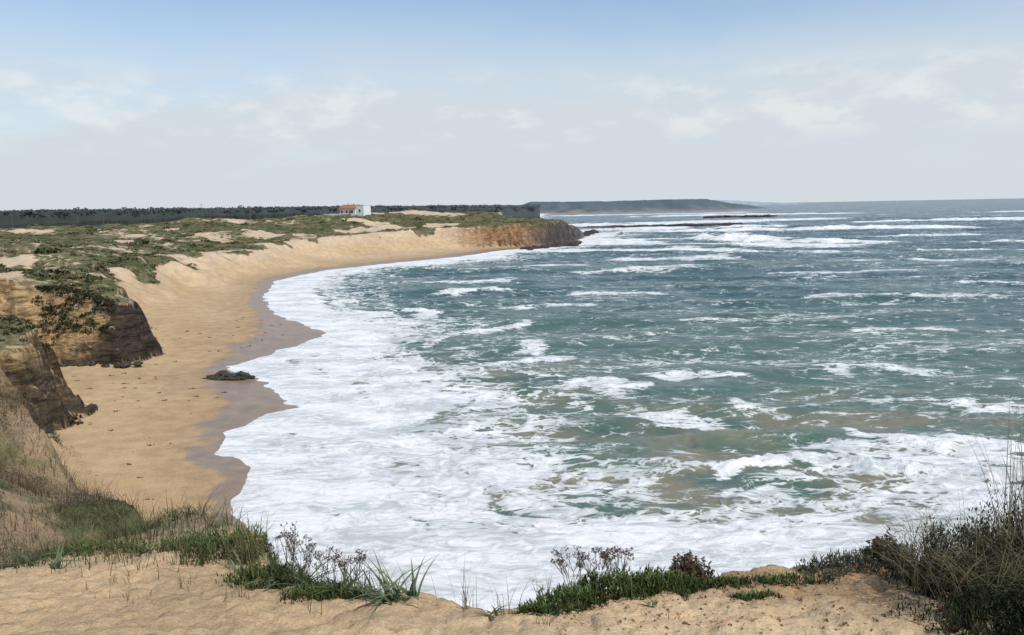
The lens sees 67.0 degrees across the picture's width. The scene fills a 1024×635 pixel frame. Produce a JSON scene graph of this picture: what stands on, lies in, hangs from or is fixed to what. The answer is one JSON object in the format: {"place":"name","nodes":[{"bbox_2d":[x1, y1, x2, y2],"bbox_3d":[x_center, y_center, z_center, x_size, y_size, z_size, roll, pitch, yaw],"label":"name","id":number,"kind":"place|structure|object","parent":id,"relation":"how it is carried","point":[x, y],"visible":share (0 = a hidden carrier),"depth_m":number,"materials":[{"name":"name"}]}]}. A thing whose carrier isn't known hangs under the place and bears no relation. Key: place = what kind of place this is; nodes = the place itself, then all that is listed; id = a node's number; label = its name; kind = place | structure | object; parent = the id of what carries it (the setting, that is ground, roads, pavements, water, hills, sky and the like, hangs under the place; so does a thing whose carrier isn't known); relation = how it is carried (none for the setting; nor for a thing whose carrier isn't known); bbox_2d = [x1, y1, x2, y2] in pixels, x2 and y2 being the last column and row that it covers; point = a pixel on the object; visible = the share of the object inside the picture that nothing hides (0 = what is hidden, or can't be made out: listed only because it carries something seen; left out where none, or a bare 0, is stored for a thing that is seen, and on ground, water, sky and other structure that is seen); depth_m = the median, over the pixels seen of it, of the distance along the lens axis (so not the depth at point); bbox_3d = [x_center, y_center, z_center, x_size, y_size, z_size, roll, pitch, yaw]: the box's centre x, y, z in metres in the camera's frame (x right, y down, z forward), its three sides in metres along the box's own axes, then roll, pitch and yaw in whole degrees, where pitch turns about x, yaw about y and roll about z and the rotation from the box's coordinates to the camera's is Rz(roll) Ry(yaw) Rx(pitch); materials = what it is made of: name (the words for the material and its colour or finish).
{"place":"outdoors","nodes":[
{"label":"outdoors","id":0,"kind":"place"},
{"bbox_2d":[0,210,1023,634],"bbox_3d":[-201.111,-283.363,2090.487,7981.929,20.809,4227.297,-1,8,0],"label":"coastal dune terrain","id":1,"kind":"structure","parent":0,"point":[212,298],"depth_m":60.91,"materials":[{"name":"beige sand"}]},
{"bbox_2d":[0,385,29,412],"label":"coastal shrub","id":2,"kind":"object","parent":1,"relation":"on","point":[6,393],"visible":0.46,"depth_m":16.65,"materials":[{"name":"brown plant"}]},
{"bbox_2d":[0,533,35,565],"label":"coastal shrub","id":3,"kind":"object","parent":1,"relation":"on","point":[11,547],"visible":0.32,"depth_m":9.88,"materials":[{"name":"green plant"}]},
{"bbox_2d":[0,547,49,566],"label":"sea daffodil plant","id":4,"kind":"object","parent":1,"relation":"on","point":[26,559],"visible":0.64,"depth_m":6.75,"materials":[{"name":"green plant"}]},
{"bbox_2d":[2,546,54,568],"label":"coastal shrub","id":5,"kind":"object","parent":1,"relation":"on","point":[28,557],"visible":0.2,"depth_m":7.99,"materials":[{"name":"green plant"}]},
{"bbox_2d":[0,457,67,490],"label":"coastal shrub","id":6,"kind":"object","parent":1,"relation":"on","point":[41,478],"visible":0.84,"depth_m":13.46,"materials":[{"name":"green plant"}]},
{"bbox_2d":[0,538,88,570],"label":"dune grass tuft","id":7,"kind":"object","parent":1,"relation":"on","point":[15,565],"visible":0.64,"depth_m":6.87,"materials":[{"name":"green plant"}]},
{"bbox_2d":[0,390,90,473],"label":"coastal shrub","id":8,"kind":"object","parent":1,"relation":"on","point":[55,437],"visible":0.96,"depth_m":15.41,"materials":[{"name":"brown plant"}]},
{"bbox_2d":[45,538,109,569],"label":"sea daffodil plant","id":9,"kind":"object","parent":1,"relation":"on","point":[58,562],"visible":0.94,"depth_m":6.32,"materials":[{"name":"green plant"}]},
{"bbox_2d":[28,489,134,531],"bbox_3d":[-6.598,2.896,11.907,1.427,0.452,1.322,4,10,34],"label":"coastal shrub","id":10,"kind":"object","parent":1,"relation":"on","point":[59,504],"visible":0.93,"depth_m":11.83,"materials":[{"name":"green plant"}]},
{"bbox_2d":[40,361,142,433],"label":"cliff foot boulders","id":11,"kind":"object","parent":1,"relation":"on","point":[93,408],"visible":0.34,"depth_m":88.61,"materials":[{"name":"brown stone"}]},
{"bbox_2d":[34,537,168,563],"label":"ice plant clump","id":12,"kind":"object","parent":1,"relation":"on","point":[65,550],"visible":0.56,"depth_m":7.22,"materials":[{"name":"green plant"}]},
{"bbox_2d":[16,525,197,573],"bbox_3d":[-3.485,2.014,6.740,1.398,0.660,1.381,-5,9,-23],"label":"dune grass tuft","id":13,"kind":"object","parent":1,"relation":"on","point":[95,553],"visible":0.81,"depth_m":6.64,"materials":[{"name":"green plant"}]},
{"bbox_2d":[94,582,138,603],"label":"dune grass tuft","id":14,"kind":"object","parent":1,"relation":"on","point":[120,593],"visible":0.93,"depth_m":5.27,"materials":[{"name":"beige plant"}]},
{"bbox_2d":[59,522,213,589],"bbox_3d":[-3.111,1.998,6.455,1.099,0.616,1.809,-3,8,-15],"label":"dune grass tuft","id":15,"kind":"object","parent":1,"relation":"on","point":[150,548],"visible":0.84,"depth_m":6.41,"materials":[{"name":"green plant"}]},
{"bbox_2d":[131,536,163,555],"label":"sea daffodil plant","id":16,"kind":"object","parent":1,"relation":"on","point":[147,547],"visible":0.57,"depth_m":6.88,"materials":[{"name":"green plant"}]},
{"bbox_2d":[0,383,295,568],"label":"dry slope grass","id":17,"kind":"structure","parent":1,"relation":"on","point":[146,528],"depth_m":10.51,"materials":[{"name":"beige plant"}]},
{"bbox_2d":[58,317,266,499],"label":"seaweed debris","id":18,"kind":"object","parent":1,"relation":"on","point":[74,422],"visible":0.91,"depth_m":65.45,"materials":[{"name":"brown plant"}]},
{"bbox_2d":[150,570,196,595],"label":"dune grass tuft","id":19,"kind":"object","parent":1,"relation":"on","point":[181,581],"visible":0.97,"depth_m":5.60,"materials":[{"name":"brown plant"}]},
{"bbox_2d":[141,505,208,532],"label":"coastal shrub","id":20,"kind":"object","parent":1,"relation":"on","point":[163,516],"visible":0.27,"depth_m":9.34,"materials":[{"name":"green plant"}]},
{"bbox_2d":[146,529,231,570],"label":"dune grass tuft","id":21,"kind":"object","parent":1,"relation":"on","point":[184,553],"visible":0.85,"depth_m":6.25,"materials":[{"name":"green plant"}]},
{"bbox_2d":[153,529,235,551],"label":"ice plant clump","id":22,"kind":"object","parent":1,"relation":"on","point":[174,543],"visible":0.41,"depth_m":6.91,"materials":[{"name":"green plant"}]},
{"bbox_2d":[202,370,254,380],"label":"beach rock outcrop","id":23,"kind":"object","parent":1,"relation":"on","point":[226,375],"visible":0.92,"depth_m":83.66,"materials":[{"name":"grey stone"}]},
{"bbox_2d":[178,521,282,565],"bbox_3d":[-2.402,2.010,6.530,0.844,0.542,0.810,6,11,43],"label":"ice plant clump","id":24,"kind":"object","parent":1,"relation":"on","point":[203,544],"visible":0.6,"depth_m":6.48,"materials":[{"name":"green plant"}]},
{"bbox_2d":[224,577,250,601],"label":"dune grass tuft","id":25,"kind":"object","parent":1,"relation":"on","point":[239,591],"visible":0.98,"depth_m":5.21,"materials":[{"name":"green plant"}]},
{"bbox_2d":[204,510,281,567],"bbox_3d":[-2.147,1.801,6.204,0.668,0.535,0.613,-1,8,0],"label":"dune grass tuft","id":26,"kind":"object","parent":1,"relation":"on","point":[242,555],"visible":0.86,"depth_m":6.20,"materials":[{"name":"green plant"}]},
{"bbox_2d":[228,546,283,571],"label":"sea daffodil plant","id":27,"kind":"object","parent":1,"relation":"on","point":[234,566],"visible":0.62,"depth_m":5.96,"materials":[{"name":"green plant"}]},
{"bbox_2d":[210,560,314,590],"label":"ice plant clump","id":28,"kind":"object","parent":1,"relation":"on","point":[249,573],"visible":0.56,"depth_m":5.61,"materials":[{"name":"green plant"}]},
{"bbox_2d":[0,203,540,228],"bbox_3d":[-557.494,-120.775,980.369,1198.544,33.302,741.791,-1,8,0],"label":"pine forest","id":29,"kind":"object","parent":1,"relation":"on","point":[58,217],"visible":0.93,"depth_m":765.56,"materials":[{"name":"green plant"}]},
{"bbox_2d":[230,538,314,590],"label":"dune grass tuft","id":30,"kind":"object","parent":1,"relation":"on","point":[264,568],"visible":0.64,"depth_m":5.61,"materials":[{"name":"green plant"}]},
{"bbox_2d":[238,550,318,591],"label":"sea daffodil plant","id":31,"kind":"object","parent":1,"relation":"on","point":[270,577],"visible":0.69,"depth_m":5.55,"materials":[{"name":"green plant"}]},
{"bbox_2d":[0,210,557,354],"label":"dune scrub","id":32,"kind":"object","parent":1,"relation":"on","point":[77,273],"visible":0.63,"depth_m":158.62,"materials":[{"name":"green plant"}]},
{"bbox_2d":[264,521,299,583],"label":"dead umbel plant","id":33,"kind":"object","parent":1,"relation":"on","point":[293,541],"visible":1,"depth_m":5.54,"materials":[{"name":"brown plant"}]},
{"bbox_2d":[257,557,340,596],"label":"sea daffodil plant","id":34,"kind":"object","parent":1,"relation":"on","point":[304,581],"visible":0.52,"depth_m":5.46,"materials":[{"name":"green plant"}]},
{"bbox_2d":[285,535,317,585],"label":"dead umbel plant","id":35,"kind":"object","parent":1,"relation":"on","point":[305,551],"visible":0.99,"depth_m":5.36,"materials":[{"name":"grey plant"}]},
{"bbox_2d":[277,574,370,603],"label":"ice plant clump","id":36,"kind":"object","parent":1,"relation":"on","point":[297,591],"visible":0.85,"depth_m":5.24,"materials":[{"name":"green plant"}]},
{"bbox_2d":[311,546,342,593],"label":"dead umbel plant","id":37,"kind":"object","parent":1,"relation":"on","point":[328,561],"visible":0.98,"depth_m":5.38,"materials":[{"name":"grey plant"}]},
{"bbox_2d":[283,555,379,614],"bbox_3d":[-1.367,1.913,5.312,0.793,0.741,0.686,3,9,27],"label":"dune grass tuft","id":38,"kind":"object","parent":1,"relation":"on","point":[321,586],"visible":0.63,"depth_m":5.23,"materials":[{"name":"green plant"}]},
{"bbox_2d":[304,554,381,601],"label":"sea daffodil plant","id":39,"kind":"object","parent":1,"relation":"on","point":[344,583],"visible":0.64,"depth_m":5.30,"materials":[{"name":"green plant"}]},
{"bbox_2d":[324,203,370,215],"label":"white farmhouse","id":40,"kind":"object","parent":1,"relation":"on","point":[357,209],"visible":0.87,"depth_m":393.84,"materials":[{"name":"white paint"}]},
{"bbox_2d":[335,549,366,592],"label":"dead umbel plant","id":41,"kind":"object","parent":1,"relation":"on","point":[358,559],"visible":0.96,"depth_m":5.28,"materials":[{"name":"grey plant"}]},
{"bbox_2d":[333,554,406,600],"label":"dune grass tuft","id":42,"kind":"object","parent":1,"relation":"on","point":[365,580],"visible":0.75,"depth_m":5.24,"materials":[{"name":"green plant"}]},
{"bbox_2d":[339,566,414,600],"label":"sea daffodil plant","id":43,"kind":"object","parent":1,"relation":"on","point":[365,592],"visible":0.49,"depth_m":5.25,"materials":[{"name":"green plant"}]},
{"bbox_2d":[344,550,436,619],"bbox_3d":[-0.830,1.758,5.068,0.678,0.243,1.087,-1,8,0],"label":"sea daffodil plant","id":44,"kind":"object","parent":1,"relation":"on","point":[388,598],"visible":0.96,"depth_m":5.11,"materials":[{"name":"green plant"}]},
{"bbox_2d":[364,555,437,602],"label":"sea daffodil plant","id":45,"kind":"object","parent":1,"relation":"on","point":[413,587],"visible":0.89,"depth_m":5.18,"materials":[{"name":"green plant"}]},
{"bbox_2d":[430,561,489,608],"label":"dune grass tuft","id":46,"kind":"object","parent":1,"relation":"on","point":[465,604],"visible":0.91,"depth_m":5.02,"materials":[{"name":"brown plant"}]},
{"bbox_2d":[465,604,511,619],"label":"sea daffodil plant","id":47,"kind":"object","parent":1,"relation":"on","point":[491,613],"visible":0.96,"depth_m":4.88,"materials":[{"name":"green plant"}]},
{"bbox_2d":[493,578,528,614],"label":"dune grass tuft","id":48,"kind":"object","parent":1,"relation":"on","point":[509,610],"visible":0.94,"depth_m":4.88,"materials":[{"name":"grey plant"}]},
{"bbox_2d":[510,598,559,616],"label":"ice plant clump","id":49,"kind":"object","parent":1,"relation":"on","point":[530,605],"visible":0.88,"depth_m":4.88,"materials":[{"name":"green plant"}]},
{"bbox_2d":[535,614,551,625],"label":"dune grass tuft","id":50,"kind":"object","parent":1,"relation":"on","point":[543,621],"visible":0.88,"depth_m":4.60,"materials":[{"name":"beige plant"}]},
{"bbox_2d":[530,566,574,607],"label":"dune grass tuft","id":51,"kind":"object","parent":1,"relation":"on","point":[537,593],"visible":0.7,"depth_m":4.98,"materials":[{"name":"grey plant"}]},
{"bbox_2d":[520,229,598,249],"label":"headland shore rocks","id":52,"kind":"object","parent":1,"relation":"on","point":[578,242],"visible":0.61,"depth_m":356.02,"materials":[{"name":"stone"}]},
{"bbox_2d":[550,545,585,586],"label":"dead umbel plant","id":53,"kind":"object","parent":1,"relation":"on","point":[577,564],"visible":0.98,"depth_m":5.11,"materials":[{"name":"grey plant"}]},
{"bbox_2d":[533,579,608,615],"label":"ice plant clump","id":54,"kind":"object","parent":1,"relation":"on","point":[574,594],"visible":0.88,"depth_m":4.94,"materials":[{"name":"green plant"}]},
{"bbox_2d":[573,546,619,593],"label":"dead umbel plant","id":55,"kind":"object","parent":1,"relation":"on","point":[604,553],"visible":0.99,"depth_m":5.08,"materials":[{"name":"grey plant"}]},
{"bbox_2d":[559,562,669,604],"bbox_3d":[0.656,1.856,5.158,0.819,0.434,0.466,-1,8,0],"label":"ice plant clump","id":56,"kind":"object","parent":1,"relation":"on","point":[625,581],"visible":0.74,"depth_m":5.11,"materials":[{"name":"green plant"}]},
{"bbox_2d":[570,560,661,602],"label":"dune grass tuft","id":57,"kind":"object","parent":1,"relation":"on","point":[621,583],"visible":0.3,"depth_m":5.06,"materials":[{"name":"green plant"}]},
{"bbox_2d":[600,546,634,590],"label":"dead umbel plant","id":58,"kind":"object","parent":1,"relation":"on","point":[619,554],"visible":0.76,"depth_m":5.21,"materials":[{"name":"grey plant"}]},
{"bbox_2d":[632,597,658,606],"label":"sea daffodil plant","id":59,"kind":"object","parent":1,"relation":"on","point":[654,602],"visible":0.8,"depth_m":4.93,"materials":[{"name":"green plant"}]},
{"bbox_2d":[619,562,718,599],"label":"ice plant clump","id":60,"kind":"object","parent":1,"relation":"on","point":[672,579],"visible":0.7,"depth_m":5.21,"materials":[{"name":"green plant"}]},
{"bbox_2d":[668,550,714,589],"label":"reddish heath shrub","id":61,"kind":"object","parent":1,"relation":"on","point":[687,563],"visible":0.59,"depth_m":5.34,"materials":[{"name":"brown plant"}]},
{"bbox_2d":[694,570,756,590],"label":"ice plant clump","id":62,"kind":"object","parent":1,"relation":"on","point":[723,580],"visible":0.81,"depth_m":5.28,"materials":[{"name":"green plant"}]},
{"bbox_2d":[726,587,782,601],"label":"ice plant clump","id":63,"kind":"object","parent":1,"relation":"on","point":[749,596],"visible":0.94,"depth_m":5.05,"materials":[{"name":"green plant"}]},
{"bbox_2d":[555,566,1021,634],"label":"sand pebbles","id":64,"kind":"object","parent":1,"relation":"on","point":[779,619],"visible":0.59,"depth_m":4.75,"materials":[{"name":"beige stone"}]},
{"bbox_2d":[742,567,835,587],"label":"ice plant clump","id":65,"kind":"object","parent":1,"relation":"on","point":[763,578],"visible":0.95,"depth_m":5.35,"materials":[{"name":"green plant"}]},
{"bbox_2d":[796,552,849,576],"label":"dune grass tuft","id":66,"kind":"object","parent":1,"relation":"on","point":[821,563],"visible":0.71,"depth_m":5.61,"materials":[{"name":"green plant"}]},
{"bbox_2d":[793,547,885,580],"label":"grey leaf shrub","id":67,"kind":"object","parent":1,"relation":"on","point":[835,560],"visible":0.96,"depth_m":5.57,"materials":[{"name":"green plant"}]},
{"bbox_2d":[814,539,909,577],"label":"dune grass tuft","id":68,"kind":"object","parent":1,"relation":"on","point":[868,561],"visible":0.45,"depth_m":5.59,"materials":[{"name":"green plant"}]},
{"bbox_2d":[851,531,913,569],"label":"reddish heath shrub","id":69,"kind":"object","parent":1,"relation":"on","point":[876,545],"visible":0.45,"depth_m":5.68,"materials":[{"name":"brown plant"}]},
{"bbox_2d":[825,480,1023,611],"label":"marram grass","id":70,"kind":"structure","parent":1,"relation":"on","point":[909,560],"depth_m":4.88,"materials":[{"name":"plant"}]},
{"bbox_2d":[886,566,962,588],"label":"grey leaf shrub","id":71,"kind":"object","parent":1,"relation":"on","point":[896,577],"visible":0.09,"depth_m":5.34,"materials":[{"name":"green plant"}]},
{"bbox_2d":[879,494,1023,617],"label":"juniper shrub","id":72,"kind":"object","parent":1,"relation":"on","point":[969,552],"visible":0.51,"depth_m":5.02,"materials":[{"name":"green plant"}]},
{"bbox_2d":[888,558,1023,634],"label":"juniper shrub","id":73,"kind":"object","parent":1,"relation":"on","point":[972,611],"visible":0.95,"depth_m":4.42,"materials":[{"name":"green plant"}]},
{"bbox_2d":[960,387,1023,569],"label":"marram grass","id":74,"kind":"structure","parent":1,"relation":"on","point":[1015,506],"depth_m":5.16,"materials":[{"name":"beige plant"}]},
{"bbox_2d":[965,476,1023,573],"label":"juniper shrub","id":75,"kind":"object","parent":1,"relation":"on","point":[1020,512],"visible":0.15,"depth_m":5.73,"materials":[{"name":"green plant"}]},
{"bbox_2d":[997,583,1023,634],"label":"juniper shrub","id":76,"kind":"object","parent":1,"relation":"on","point":[1017,626],"visible":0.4,"depth_m":4.41,"materials":[{"name":"green plant"}]},
{"bbox_2d":[0,0,1023,210],"label":"sky","id":77,"kind":"structure","parent":0,"point":[106,104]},
{"bbox_2d":[214,198,1023,611],"bbox_3d":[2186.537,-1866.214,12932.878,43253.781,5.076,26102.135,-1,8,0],"label":"sea","id":78,"kind":"structure","parent":0,"point":[784,386],"depth_m":73.09,"materials":[{"name":"liquid"}]},
{"bbox_2d":[582,214,776,227],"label":"tidal reef","id":79,"kind":"object","parent":78,"relation":"in","point":[688,224],"visible":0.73,"depth_m":624.58},
{"bbox_2d":[540,208,735,213],"bbox_3d":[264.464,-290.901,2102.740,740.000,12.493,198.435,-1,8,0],"label":"distant headland","id":80,"kind":"structure","parent":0,"point":[552,211],"depth_m":2044.59,"materials":[{"name":"grey"}]},
{"bbox_2d":[523,199,763,209],"bbox_3d":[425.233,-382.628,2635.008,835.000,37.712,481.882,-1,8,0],"label":"distant headland","id":81,"kind":"structure","parent":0,"point":[681,204],"depth_m":2504.83,"materials":[{"name":"grey"}]},
{"bbox_2d":[716,200,798,204],"bbox_3d":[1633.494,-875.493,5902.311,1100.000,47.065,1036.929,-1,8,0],"label":"distant headland","id":82,"kind":"structure","parent":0,"point":[750,202],"depth_m":5593.44,"materials":[{"name":"grey"}]}
]}

